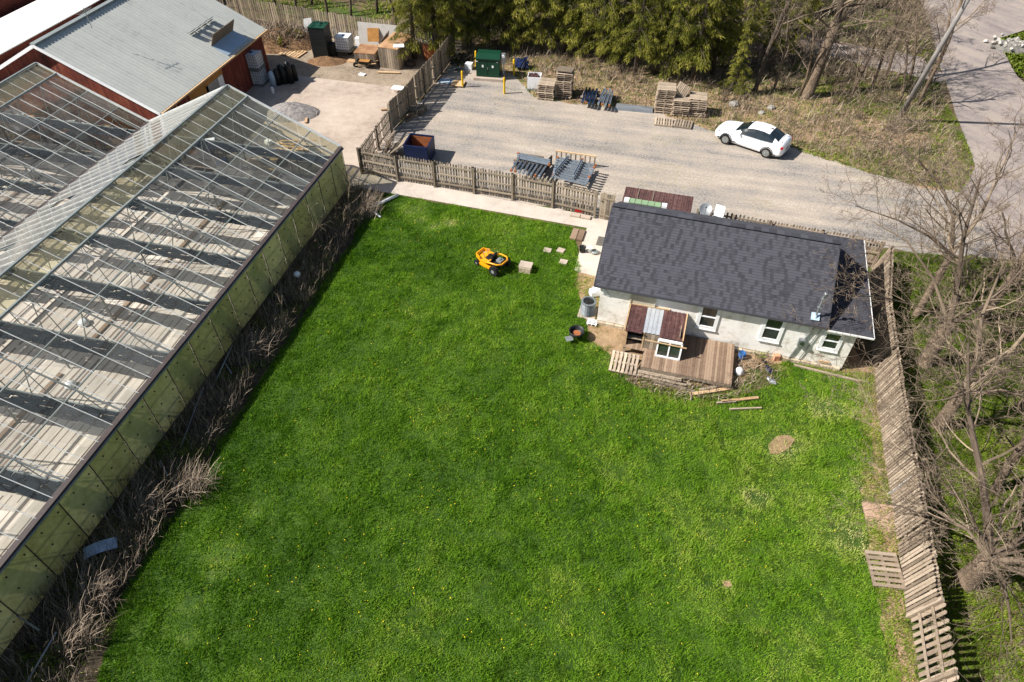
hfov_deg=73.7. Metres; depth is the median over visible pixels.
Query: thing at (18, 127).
storage box
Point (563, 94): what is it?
pallet
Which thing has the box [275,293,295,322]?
sapling
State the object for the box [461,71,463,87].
bollard
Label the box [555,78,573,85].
pallet
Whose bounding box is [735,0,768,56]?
conifer tree
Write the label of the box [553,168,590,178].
steel beam
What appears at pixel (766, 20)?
conifer tree
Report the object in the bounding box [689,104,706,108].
pallet
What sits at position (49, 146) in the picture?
work bench
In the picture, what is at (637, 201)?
bin
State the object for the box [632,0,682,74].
conifer tree
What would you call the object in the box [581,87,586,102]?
steel beam
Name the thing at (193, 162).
storage rack
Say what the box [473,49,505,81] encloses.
utility cabinet
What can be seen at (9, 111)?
storage box
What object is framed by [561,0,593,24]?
conifer tree
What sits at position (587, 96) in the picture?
steel beam
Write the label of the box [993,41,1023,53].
stone heap
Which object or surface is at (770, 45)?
bare tree
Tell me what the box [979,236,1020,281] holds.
thicket
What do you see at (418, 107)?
pallet
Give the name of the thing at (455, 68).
scrap heap
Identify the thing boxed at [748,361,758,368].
rubbish
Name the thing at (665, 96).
pallet
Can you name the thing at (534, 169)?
steel beam
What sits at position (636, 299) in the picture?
boarded window
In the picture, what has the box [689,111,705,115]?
pallet
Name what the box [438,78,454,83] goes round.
glass sheet
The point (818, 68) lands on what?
bare tree
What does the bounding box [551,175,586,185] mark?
steel beam
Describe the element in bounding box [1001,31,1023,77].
roadside grass
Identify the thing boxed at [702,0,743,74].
conifer tree
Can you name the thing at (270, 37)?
brush heap
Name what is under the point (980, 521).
field grass
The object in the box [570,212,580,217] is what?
paver
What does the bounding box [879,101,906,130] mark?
scrub
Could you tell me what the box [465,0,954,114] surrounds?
woodland litter
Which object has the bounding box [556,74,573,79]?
pallet
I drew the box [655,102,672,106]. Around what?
pallet
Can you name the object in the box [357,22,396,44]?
panel sheet
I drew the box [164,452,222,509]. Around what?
dead grass clump
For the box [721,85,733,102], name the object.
scrub
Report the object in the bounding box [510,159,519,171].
steel beam
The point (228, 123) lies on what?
yard floor
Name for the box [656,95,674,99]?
pallet
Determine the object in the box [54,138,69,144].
storage box
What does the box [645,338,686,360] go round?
sliding window
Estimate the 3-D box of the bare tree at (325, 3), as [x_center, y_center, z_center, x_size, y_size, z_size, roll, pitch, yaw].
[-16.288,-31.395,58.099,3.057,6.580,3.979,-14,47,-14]
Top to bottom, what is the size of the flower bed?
0.001 m
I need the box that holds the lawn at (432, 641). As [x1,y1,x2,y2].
[100,193,916,681]
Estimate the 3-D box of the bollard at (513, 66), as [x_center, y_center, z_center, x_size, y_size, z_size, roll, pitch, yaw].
[0.144,-20.410,50.860,0.150,1.235,0.146,0,45,0]
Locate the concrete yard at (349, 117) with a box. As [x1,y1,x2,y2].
[237,73,398,187]
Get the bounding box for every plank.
[377,71,399,72]
[654,380,694,391]
[689,386,732,395]
[699,385,720,390]
[716,401,735,403]
[721,396,758,401]
[729,407,761,409]
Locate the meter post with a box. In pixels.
[501,53,505,74]
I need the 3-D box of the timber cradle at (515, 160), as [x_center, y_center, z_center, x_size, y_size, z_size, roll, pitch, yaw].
[1.026,-10.963,41.954,1.786,0.650,1.000,12,47,11]
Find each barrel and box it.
[216,156,227,165]
[565,325,584,341]
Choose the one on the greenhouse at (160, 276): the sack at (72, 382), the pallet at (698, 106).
the sack at (72, 382)
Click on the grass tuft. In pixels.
(587, 292)
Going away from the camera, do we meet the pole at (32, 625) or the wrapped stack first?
the pole at (32, 625)
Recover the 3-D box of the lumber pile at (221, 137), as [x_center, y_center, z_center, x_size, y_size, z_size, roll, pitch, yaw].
[-18.868,-12.922,43.982,2.483,0.379,1.620,7,46,7]
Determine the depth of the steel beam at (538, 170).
40.41 m
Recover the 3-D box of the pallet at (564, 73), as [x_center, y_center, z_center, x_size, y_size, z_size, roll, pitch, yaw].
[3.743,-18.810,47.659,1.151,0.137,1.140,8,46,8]
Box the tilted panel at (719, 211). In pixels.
[714,204,725,217]
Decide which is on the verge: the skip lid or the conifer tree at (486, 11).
the conifer tree at (486, 11)
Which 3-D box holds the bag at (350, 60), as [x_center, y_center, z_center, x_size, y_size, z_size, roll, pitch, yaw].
[-12.311,-21.704,52.933,0.900,0.100,0.500,10,46,10]
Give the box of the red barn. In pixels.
[0,0,269,154]
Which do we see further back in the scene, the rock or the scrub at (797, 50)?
the scrub at (797, 50)
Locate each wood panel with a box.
[555,66,574,72]
[862,502,896,531]
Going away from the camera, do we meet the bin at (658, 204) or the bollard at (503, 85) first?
the bin at (658, 204)
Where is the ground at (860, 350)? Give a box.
[0,0,1023,681]
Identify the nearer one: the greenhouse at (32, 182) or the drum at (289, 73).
the greenhouse at (32, 182)
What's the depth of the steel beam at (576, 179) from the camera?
39.91 m
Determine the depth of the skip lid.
42.56 m
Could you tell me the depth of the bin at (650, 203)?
35.66 m
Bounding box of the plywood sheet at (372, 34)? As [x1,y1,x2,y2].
[367,28,378,41]
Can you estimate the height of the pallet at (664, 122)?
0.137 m
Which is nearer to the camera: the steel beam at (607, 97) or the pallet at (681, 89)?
the pallet at (681, 89)
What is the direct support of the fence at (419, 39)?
on the dirt yard at (349, 72)
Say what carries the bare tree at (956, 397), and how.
on the ground at (860, 350)
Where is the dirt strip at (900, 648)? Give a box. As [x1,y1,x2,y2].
[860,376,917,681]
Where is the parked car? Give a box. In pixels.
[715,120,792,157]
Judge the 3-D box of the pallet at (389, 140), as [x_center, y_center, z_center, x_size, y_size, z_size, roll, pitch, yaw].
[-7.672,-12.383,42.725,0.137,1.212,1.200,24,47,-4]
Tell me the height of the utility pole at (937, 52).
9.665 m
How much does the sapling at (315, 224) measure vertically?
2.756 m
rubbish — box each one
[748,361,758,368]
[765,365,771,372]
[768,376,776,383]
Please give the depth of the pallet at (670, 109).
46.83 m
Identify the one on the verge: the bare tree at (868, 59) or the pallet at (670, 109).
the bare tree at (868, 59)
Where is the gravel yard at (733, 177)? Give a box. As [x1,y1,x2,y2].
[364,67,1019,259]
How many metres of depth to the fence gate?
37.59 m
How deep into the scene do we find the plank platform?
37.15 m
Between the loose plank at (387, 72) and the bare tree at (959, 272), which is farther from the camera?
the loose plank at (387, 72)
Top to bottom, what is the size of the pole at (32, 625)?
0.060 m
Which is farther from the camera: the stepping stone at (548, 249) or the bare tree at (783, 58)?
the bare tree at (783, 58)
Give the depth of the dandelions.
24.84 m
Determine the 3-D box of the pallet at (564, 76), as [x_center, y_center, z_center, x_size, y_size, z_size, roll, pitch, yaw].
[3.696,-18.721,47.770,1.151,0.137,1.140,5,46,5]
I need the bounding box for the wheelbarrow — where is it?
[353,59,377,68]
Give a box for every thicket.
[957,310,1020,362]
[961,361,1003,408]
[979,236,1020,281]
[988,295,1023,336]
[1009,256,1023,305]
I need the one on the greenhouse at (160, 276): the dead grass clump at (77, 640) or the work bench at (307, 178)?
the work bench at (307, 178)
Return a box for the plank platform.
[569,228,584,241]
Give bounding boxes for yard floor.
[167,108,348,186]
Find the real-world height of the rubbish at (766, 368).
0.136 m
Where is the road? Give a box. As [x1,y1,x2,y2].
[921,0,1023,254]
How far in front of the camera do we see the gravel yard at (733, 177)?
42.56 m
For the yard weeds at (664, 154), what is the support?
on the gravel yard at (733, 177)
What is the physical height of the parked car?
1.560 m
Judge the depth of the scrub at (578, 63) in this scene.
51.69 m
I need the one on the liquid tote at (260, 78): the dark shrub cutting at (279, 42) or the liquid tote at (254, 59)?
the liquid tote at (254, 59)
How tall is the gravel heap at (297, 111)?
0.767 m
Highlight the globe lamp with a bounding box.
[294,271,299,280]
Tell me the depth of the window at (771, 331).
29.87 m
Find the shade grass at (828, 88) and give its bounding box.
[718,74,943,134]
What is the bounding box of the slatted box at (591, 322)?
[586,318,596,325]
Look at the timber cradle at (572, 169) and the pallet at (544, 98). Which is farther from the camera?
the pallet at (544, 98)
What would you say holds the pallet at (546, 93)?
on the pallet at (546, 95)
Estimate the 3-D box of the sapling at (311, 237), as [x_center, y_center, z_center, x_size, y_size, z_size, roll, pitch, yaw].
[-9.964,-5.298,34.710,2.009,3.042,1.794,-15,47,-14]
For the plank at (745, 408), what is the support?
on the lawn at (432, 641)
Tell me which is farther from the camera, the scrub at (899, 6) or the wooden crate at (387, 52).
the scrub at (899, 6)
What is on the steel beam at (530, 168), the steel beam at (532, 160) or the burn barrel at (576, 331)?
the steel beam at (532, 160)
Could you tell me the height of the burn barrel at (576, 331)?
0.559 m
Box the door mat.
[596,236,603,245]
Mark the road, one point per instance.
(981, 87)
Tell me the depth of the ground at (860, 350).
31.26 m
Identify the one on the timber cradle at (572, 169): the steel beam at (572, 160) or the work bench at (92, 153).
the steel beam at (572, 160)
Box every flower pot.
[579,245,585,252]
[587,246,592,252]
[591,249,598,254]
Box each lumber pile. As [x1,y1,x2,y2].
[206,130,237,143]
[242,155,292,170]
[275,140,316,153]
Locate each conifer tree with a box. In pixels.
[387,0,440,59]
[413,0,462,44]
[425,0,473,56]
[430,3,460,29]
[444,0,498,48]
[471,0,512,42]
[477,0,532,49]
[498,0,549,52]
[520,0,571,53]
[530,0,552,25]
[541,0,585,52]
[557,0,604,57]
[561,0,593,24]
[566,0,632,62]
[594,0,645,66]
[600,0,631,40]
[611,0,661,75]
[626,0,671,45]
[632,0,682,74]
[649,0,697,79]
[659,3,700,52]
[667,0,728,81]
[688,0,723,42]
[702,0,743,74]
[709,0,746,66]
[718,8,756,94]
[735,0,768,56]
[752,0,792,55]
[758,0,798,38]
[773,0,819,61]
[799,0,822,12]
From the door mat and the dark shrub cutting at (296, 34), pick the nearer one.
the door mat
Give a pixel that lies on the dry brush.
(304, 295)
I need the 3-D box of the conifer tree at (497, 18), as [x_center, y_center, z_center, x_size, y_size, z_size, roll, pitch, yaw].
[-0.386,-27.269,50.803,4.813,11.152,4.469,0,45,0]
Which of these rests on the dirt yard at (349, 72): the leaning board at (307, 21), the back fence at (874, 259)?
the leaning board at (307, 21)
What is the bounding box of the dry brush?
[0,177,380,681]
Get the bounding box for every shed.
[0,0,35,17]
[0,0,106,64]
[624,303,687,349]
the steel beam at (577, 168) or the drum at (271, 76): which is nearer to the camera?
the steel beam at (577, 168)
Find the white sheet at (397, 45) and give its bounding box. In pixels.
[393,44,403,47]
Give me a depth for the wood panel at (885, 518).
25.16 m
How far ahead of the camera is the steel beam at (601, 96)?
47.66 m
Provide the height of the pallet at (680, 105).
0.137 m
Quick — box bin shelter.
[622,187,693,212]
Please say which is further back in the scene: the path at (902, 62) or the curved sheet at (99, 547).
the path at (902, 62)
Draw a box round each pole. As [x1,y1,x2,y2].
[17,615,39,630]
[26,631,56,681]
[180,387,203,447]
[213,345,232,385]
[886,476,913,494]
[896,0,969,120]
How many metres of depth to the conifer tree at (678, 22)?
48.19 m
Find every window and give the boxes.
[629,294,655,308]
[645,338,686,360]
[695,307,720,331]
[757,318,786,344]
[816,330,845,353]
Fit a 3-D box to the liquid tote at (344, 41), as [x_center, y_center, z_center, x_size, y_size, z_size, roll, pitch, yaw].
[-13.062,-23.289,53.193,1.180,1.145,1.020,7,46,7]
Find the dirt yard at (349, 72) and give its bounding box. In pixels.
[252,19,462,101]
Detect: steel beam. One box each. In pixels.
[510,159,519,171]
[514,159,523,172]
[517,152,549,160]
[517,154,549,162]
[517,156,549,165]
[518,160,526,173]
[522,161,531,174]
[526,162,535,174]
[530,163,539,175]
[534,164,543,176]
[538,160,550,177]
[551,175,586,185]
[552,173,587,182]
[553,155,569,174]
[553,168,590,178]
[553,170,588,180]
[554,166,591,175]
[555,161,593,171]
[555,163,592,173]
[556,158,594,168]
[557,156,596,166]
[572,158,583,177]
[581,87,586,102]
[585,87,590,103]
[588,88,593,104]
[591,88,597,104]
[597,88,605,104]
[601,88,608,105]
[605,89,610,105]
[608,89,613,106]
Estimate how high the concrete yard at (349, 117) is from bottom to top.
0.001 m
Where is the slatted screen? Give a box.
[380,30,388,42]
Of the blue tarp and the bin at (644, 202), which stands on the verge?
the blue tarp
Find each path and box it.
[351,173,608,275]
[748,26,943,82]
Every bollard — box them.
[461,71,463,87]
[503,77,504,93]
[513,59,514,74]
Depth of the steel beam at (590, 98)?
47.75 m
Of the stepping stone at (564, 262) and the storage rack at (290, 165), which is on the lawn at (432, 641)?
the stepping stone at (564, 262)
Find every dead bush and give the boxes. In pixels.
[180,392,224,412]
[220,319,258,347]
[300,232,335,263]
[322,202,363,231]
[336,166,373,202]
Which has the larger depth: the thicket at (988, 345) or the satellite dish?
the satellite dish
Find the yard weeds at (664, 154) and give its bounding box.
[388,72,970,247]
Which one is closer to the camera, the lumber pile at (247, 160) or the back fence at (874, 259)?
the back fence at (874, 259)
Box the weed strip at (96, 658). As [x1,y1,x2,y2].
[0,186,381,681]
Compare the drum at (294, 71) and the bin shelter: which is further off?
the drum at (294, 71)
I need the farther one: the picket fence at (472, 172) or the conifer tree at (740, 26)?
the conifer tree at (740, 26)
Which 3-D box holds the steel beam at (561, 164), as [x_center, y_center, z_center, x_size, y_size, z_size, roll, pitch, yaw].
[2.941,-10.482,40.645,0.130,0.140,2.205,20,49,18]
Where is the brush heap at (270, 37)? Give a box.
[250,10,338,53]
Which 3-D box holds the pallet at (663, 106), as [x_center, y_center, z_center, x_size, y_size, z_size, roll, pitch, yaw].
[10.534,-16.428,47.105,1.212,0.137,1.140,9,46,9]
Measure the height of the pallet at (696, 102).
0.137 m
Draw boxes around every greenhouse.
[0,62,162,301]
[0,84,348,655]
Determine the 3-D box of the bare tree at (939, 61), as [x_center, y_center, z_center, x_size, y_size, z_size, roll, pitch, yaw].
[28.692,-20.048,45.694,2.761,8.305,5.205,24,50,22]
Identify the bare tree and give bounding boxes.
[324,0,328,13]
[349,0,351,15]
[375,0,378,12]
[389,0,396,23]
[752,0,842,93]
[758,0,973,100]
[763,138,1023,425]
[771,4,820,90]
[773,8,841,95]
[796,302,1023,681]
[803,205,1023,470]
[815,42,1023,318]
[842,14,903,95]
[868,0,922,88]
[875,0,945,82]
[878,14,933,100]
[885,0,946,76]
[892,0,911,30]
[917,0,972,105]
[928,0,1005,76]
[975,182,1023,320]
[989,342,1023,495]
[1009,548,1023,645]
[1013,338,1023,411]
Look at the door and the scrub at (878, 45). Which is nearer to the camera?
the door
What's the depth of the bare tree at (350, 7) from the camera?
59.07 m
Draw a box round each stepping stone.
[543,247,551,252]
[556,247,565,253]
[559,259,567,264]
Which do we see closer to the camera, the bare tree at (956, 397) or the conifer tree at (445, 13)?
the bare tree at (956, 397)
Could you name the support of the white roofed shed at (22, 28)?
on the ground at (860, 350)
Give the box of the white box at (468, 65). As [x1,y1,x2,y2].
[465,61,472,69]
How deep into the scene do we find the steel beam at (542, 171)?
40.44 m
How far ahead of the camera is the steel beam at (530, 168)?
40.58 m
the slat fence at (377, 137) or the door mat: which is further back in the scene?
the slat fence at (377, 137)
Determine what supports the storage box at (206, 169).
on the greenhouse at (160, 276)
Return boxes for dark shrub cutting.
[273,34,285,45]
[292,28,301,38]
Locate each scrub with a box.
[548,55,562,65]
[573,54,587,69]
[605,60,616,79]
[633,64,645,82]
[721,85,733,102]
[751,31,768,63]
[775,37,820,63]
[776,66,802,89]
[824,58,840,82]
[824,78,847,103]
[843,39,872,69]
[848,73,894,117]
[855,31,895,59]
[870,65,893,103]
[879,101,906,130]
[893,0,918,15]
[902,13,947,49]
[903,107,922,131]
[914,135,933,152]
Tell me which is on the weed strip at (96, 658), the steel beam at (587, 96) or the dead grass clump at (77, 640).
the dead grass clump at (77, 640)
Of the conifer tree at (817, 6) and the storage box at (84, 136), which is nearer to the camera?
the storage box at (84, 136)
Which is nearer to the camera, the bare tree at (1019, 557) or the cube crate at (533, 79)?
the bare tree at (1019, 557)
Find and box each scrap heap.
[401,112,418,121]
[444,66,463,71]
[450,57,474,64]
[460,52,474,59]
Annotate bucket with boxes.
[737,350,745,359]
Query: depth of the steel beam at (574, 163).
41.04 m
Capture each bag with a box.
[346,59,354,62]
[354,35,359,44]
[589,287,600,296]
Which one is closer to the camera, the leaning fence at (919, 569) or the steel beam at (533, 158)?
the leaning fence at (919, 569)
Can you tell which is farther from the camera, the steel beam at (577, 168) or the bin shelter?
the steel beam at (577, 168)
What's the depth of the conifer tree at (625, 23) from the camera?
54.00 m
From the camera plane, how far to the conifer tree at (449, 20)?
51.44 m
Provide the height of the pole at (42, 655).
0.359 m
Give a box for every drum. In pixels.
[268,71,276,86]
[273,68,281,85]
[279,65,287,84]
[284,61,294,83]
[290,64,298,80]
[423,41,435,60]
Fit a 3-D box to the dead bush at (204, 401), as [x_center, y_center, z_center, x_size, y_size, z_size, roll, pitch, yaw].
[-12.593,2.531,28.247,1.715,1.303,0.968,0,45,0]
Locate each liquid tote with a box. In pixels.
[245,49,265,70]
[250,66,268,86]
[334,32,354,52]
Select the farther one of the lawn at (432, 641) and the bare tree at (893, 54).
the bare tree at (893, 54)
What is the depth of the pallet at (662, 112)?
47.02 m
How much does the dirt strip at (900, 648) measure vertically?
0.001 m
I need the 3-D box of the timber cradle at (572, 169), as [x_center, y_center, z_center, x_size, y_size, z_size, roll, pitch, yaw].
[3.578,-10.184,41.186,1.985,0.650,1.000,12,47,11]
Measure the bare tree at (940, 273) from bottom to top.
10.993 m
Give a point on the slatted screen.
(385, 36)
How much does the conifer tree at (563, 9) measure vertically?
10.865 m
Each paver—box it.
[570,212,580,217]
[580,214,590,219]
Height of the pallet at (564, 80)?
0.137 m
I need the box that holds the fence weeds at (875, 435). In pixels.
[858,373,918,681]
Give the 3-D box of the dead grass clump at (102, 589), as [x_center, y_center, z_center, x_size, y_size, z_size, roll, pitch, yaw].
[-13.622,8.270,22.387,2.399,1.513,2.472,-27,51,-24]
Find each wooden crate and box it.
[353,44,379,66]
[377,32,411,69]
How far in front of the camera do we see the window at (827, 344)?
29.40 m
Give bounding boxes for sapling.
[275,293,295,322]
[298,217,329,255]
[300,202,323,242]
[340,165,366,223]
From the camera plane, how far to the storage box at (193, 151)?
40.73 m
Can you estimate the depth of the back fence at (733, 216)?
35.76 m
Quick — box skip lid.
[387,134,408,155]
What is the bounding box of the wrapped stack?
[307,21,331,57]
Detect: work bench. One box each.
[15,140,70,164]
[85,150,139,174]
[212,163,258,188]
[279,172,318,185]
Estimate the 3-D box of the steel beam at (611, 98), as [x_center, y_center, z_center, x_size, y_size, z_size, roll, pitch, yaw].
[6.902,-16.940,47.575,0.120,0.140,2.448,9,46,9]
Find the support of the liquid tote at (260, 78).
on the concrete yard at (349, 117)
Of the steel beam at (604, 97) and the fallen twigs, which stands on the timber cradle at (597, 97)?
the steel beam at (604, 97)
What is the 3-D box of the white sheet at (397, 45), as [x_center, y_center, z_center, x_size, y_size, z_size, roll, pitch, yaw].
[-8.479,-22.122,51.095,0.800,0.075,0.600,-4,46,-4]
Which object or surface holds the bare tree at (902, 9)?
on the ground at (860, 350)
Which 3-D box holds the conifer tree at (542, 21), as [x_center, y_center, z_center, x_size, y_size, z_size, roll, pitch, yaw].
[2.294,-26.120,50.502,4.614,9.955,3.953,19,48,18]
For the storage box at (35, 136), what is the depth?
44.26 m
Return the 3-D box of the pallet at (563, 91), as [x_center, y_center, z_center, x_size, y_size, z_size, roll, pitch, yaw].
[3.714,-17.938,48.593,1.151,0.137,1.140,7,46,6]
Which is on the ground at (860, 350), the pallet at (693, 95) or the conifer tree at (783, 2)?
the conifer tree at (783, 2)
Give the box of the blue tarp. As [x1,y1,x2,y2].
[515,56,528,68]
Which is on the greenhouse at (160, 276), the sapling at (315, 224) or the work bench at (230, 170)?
the work bench at (230, 170)
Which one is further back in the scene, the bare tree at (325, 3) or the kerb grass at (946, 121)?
the bare tree at (325, 3)
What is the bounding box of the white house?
[594,201,874,381]
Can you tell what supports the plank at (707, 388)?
on the flower bed
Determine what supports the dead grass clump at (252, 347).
on the weed strip at (96, 658)
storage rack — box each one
[0,119,57,143]
[47,126,106,151]
[95,133,155,163]
[172,144,228,168]
[243,152,300,178]
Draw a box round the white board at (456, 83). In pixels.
[450,80,465,86]
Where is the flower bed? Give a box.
[574,272,874,397]
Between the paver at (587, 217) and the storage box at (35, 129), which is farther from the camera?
the storage box at (35, 129)
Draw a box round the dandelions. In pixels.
[115,201,880,675]
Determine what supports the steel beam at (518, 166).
on the timber cradle at (515, 160)
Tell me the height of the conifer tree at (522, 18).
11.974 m
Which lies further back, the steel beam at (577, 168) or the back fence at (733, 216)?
the steel beam at (577, 168)
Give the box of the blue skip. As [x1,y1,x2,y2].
[403,133,435,164]
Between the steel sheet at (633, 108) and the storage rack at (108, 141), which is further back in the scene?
the steel sheet at (633, 108)
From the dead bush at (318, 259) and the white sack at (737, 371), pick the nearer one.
the white sack at (737, 371)
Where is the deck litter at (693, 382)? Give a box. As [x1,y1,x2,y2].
[614,350,780,404]
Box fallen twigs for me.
[887,249,1022,681]
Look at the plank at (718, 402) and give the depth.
28.90 m
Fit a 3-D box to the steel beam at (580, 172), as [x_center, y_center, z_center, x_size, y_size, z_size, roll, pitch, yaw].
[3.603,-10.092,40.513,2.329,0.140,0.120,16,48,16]
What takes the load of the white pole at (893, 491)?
attached to the leaning fence at (919, 569)
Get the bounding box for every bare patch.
[723,580,731,586]
[768,435,794,453]
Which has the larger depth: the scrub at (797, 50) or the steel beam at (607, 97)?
the scrub at (797, 50)
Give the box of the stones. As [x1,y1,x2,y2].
[983,32,1023,50]
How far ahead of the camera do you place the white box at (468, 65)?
51.78 m
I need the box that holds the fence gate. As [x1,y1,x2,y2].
[599,192,615,219]
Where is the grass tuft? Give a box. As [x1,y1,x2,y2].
[574,272,876,407]
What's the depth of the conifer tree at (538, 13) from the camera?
54.77 m
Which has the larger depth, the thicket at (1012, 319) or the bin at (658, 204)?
the bin at (658, 204)
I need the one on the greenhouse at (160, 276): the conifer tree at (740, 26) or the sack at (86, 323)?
the sack at (86, 323)
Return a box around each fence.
[217,0,403,41]
[356,147,597,218]
[359,109,391,172]
[387,34,452,131]
[407,27,447,52]
[696,207,771,224]
[771,220,885,268]
[870,245,944,618]
[905,597,958,681]
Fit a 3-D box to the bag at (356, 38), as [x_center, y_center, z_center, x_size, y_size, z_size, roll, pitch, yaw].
[-12.215,-24.371,55.282,0.800,0.500,0.700,10,46,10]
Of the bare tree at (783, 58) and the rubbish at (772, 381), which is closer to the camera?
the rubbish at (772, 381)
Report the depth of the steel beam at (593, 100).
47.73 m
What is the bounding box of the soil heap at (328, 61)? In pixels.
[307,56,347,65]
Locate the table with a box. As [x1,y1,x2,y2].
[391,85,403,91]
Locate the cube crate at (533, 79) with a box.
[527,72,541,90]
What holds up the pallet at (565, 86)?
on the pallet at (563, 89)
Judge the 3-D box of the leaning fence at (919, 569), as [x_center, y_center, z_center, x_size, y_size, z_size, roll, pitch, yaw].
[15.871,2.148,28.372,0.934,1.605,19.009,12,47,12]
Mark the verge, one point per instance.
(643, 101)
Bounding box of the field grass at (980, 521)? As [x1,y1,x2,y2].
[874,249,1023,681]
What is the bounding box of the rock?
[729,100,739,107]
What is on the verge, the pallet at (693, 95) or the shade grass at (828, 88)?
the shade grass at (828, 88)
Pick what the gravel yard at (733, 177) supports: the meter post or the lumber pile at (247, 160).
the meter post
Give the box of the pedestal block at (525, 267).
[518,260,532,274]
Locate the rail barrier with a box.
[556,150,596,165]
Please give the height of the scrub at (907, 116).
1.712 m
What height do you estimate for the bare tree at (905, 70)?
5.590 m
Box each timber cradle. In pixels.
[513,153,543,172]
[556,161,588,181]
[580,91,608,104]
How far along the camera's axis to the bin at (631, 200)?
35.85 m
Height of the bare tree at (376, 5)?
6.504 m
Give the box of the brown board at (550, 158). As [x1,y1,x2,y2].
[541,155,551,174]
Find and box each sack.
[64,380,76,389]
[78,318,89,327]
[734,367,743,375]
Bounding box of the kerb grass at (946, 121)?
[791,96,974,191]
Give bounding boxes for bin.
[329,42,337,55]
[628,198,634,202]
[635,199,641,204]
[641,200,647,205]
[648,201,654,206]
[654,202,660,207]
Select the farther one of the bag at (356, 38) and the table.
the bag at (356, 38)
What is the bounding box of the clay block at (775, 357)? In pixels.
[773,353,780,360]
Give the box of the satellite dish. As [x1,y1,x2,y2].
[699,203,711,214]
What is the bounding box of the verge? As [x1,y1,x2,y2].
[453,38,966,190]
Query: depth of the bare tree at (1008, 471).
24.71 m
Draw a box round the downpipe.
[371,193,398,217]
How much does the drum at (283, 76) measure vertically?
1.300 m
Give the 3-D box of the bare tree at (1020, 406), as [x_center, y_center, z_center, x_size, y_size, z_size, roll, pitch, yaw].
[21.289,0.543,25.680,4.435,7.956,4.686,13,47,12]
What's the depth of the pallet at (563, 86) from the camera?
47.96 m
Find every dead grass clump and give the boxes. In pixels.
[35,589,124,673]
[49,552,133,628]
[114,465,186,532]
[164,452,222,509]
[232,326,278,371]
[353,187,388,220]
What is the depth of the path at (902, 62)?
53.21 m
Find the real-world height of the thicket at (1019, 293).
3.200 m
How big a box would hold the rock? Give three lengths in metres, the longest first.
0.780 x 0.760 x 0.288 m
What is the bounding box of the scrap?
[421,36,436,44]
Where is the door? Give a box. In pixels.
[207,78,226,116]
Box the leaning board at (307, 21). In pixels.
[303,18,311,32]
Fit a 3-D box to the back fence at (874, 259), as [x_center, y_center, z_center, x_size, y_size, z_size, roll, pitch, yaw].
[16.026,-4.998,35.314,5.566,1.730,0.184,13,47,13]
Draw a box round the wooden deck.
[622,333,734,387]
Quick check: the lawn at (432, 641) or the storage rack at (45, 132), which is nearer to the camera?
the lawn at (432, 641)
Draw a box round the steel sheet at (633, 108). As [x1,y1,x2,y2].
[614,103,653,112]
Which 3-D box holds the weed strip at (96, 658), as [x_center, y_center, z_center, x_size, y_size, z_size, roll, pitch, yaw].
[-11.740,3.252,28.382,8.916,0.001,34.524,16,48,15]
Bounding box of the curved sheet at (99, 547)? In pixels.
[83,537,116,558]
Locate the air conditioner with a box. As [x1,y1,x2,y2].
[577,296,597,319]
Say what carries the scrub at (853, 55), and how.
on the ground at (860, 350)
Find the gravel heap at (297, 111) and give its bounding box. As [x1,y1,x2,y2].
[262,102,319,121]
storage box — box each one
[1,110,12,117]
[12,123,25,131]
[27,134,45,138]
[31,126,38,132]
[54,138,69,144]
[63,131,75,137]
[77,133,91,139]
[111,136,122,143]
[188,147,199,154]
[196,158,211,170]
[206,150,214,156]
[261,157,269,164]
[264,139,272,144]
[276,158,288,166]
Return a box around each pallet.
[279,50,306,57]
[383,130,395,155]
[408,103,426,111]
[408,105,426,113]
[537,87,553,90]
[537,88,553,92]
[537,89,554,95]
[537,95,552,100]
[538,77,555,87]
[538,81,554,88]
[538,92,554,97]
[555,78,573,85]
[555,79,571,83]
[555,81,573,89]
[555,83,572,87]
[555,87,570,91]
[555,87,572,93]
[555,89,572,97]
[555,92,571,95]
[556,69,574,76]
[556,73,572,77]
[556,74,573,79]
[556,76,573,81]
[608,350,639,375]
[654,101,671,110]
[654,109,670,113]
[654,117,672,126]
[655,91,672,101]
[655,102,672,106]
[655,103,672,108]
[656,93,674,97]
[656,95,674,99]
[656,99,672,103]
[657,86,675,95]
[658,82,675,92]
[658,85,675,93]
[672,103,688,106]
[673,94,689,103]
[673,96,689,105]
[673,105,689,109]
[673,107,688,111]
[673,118,692,129]
[676,81,690,96]
[689,91,707,101]
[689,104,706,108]
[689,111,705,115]
[690,95,706,103]
[690,98,706,105]
[690,106,706,110]
[864,550,905,589]
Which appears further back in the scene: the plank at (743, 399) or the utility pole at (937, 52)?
the utility pole at (937, 52)
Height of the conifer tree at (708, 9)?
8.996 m
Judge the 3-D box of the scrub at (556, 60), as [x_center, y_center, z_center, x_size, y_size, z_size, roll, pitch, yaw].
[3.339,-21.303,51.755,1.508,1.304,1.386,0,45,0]
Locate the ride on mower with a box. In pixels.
[474,247,510,275]

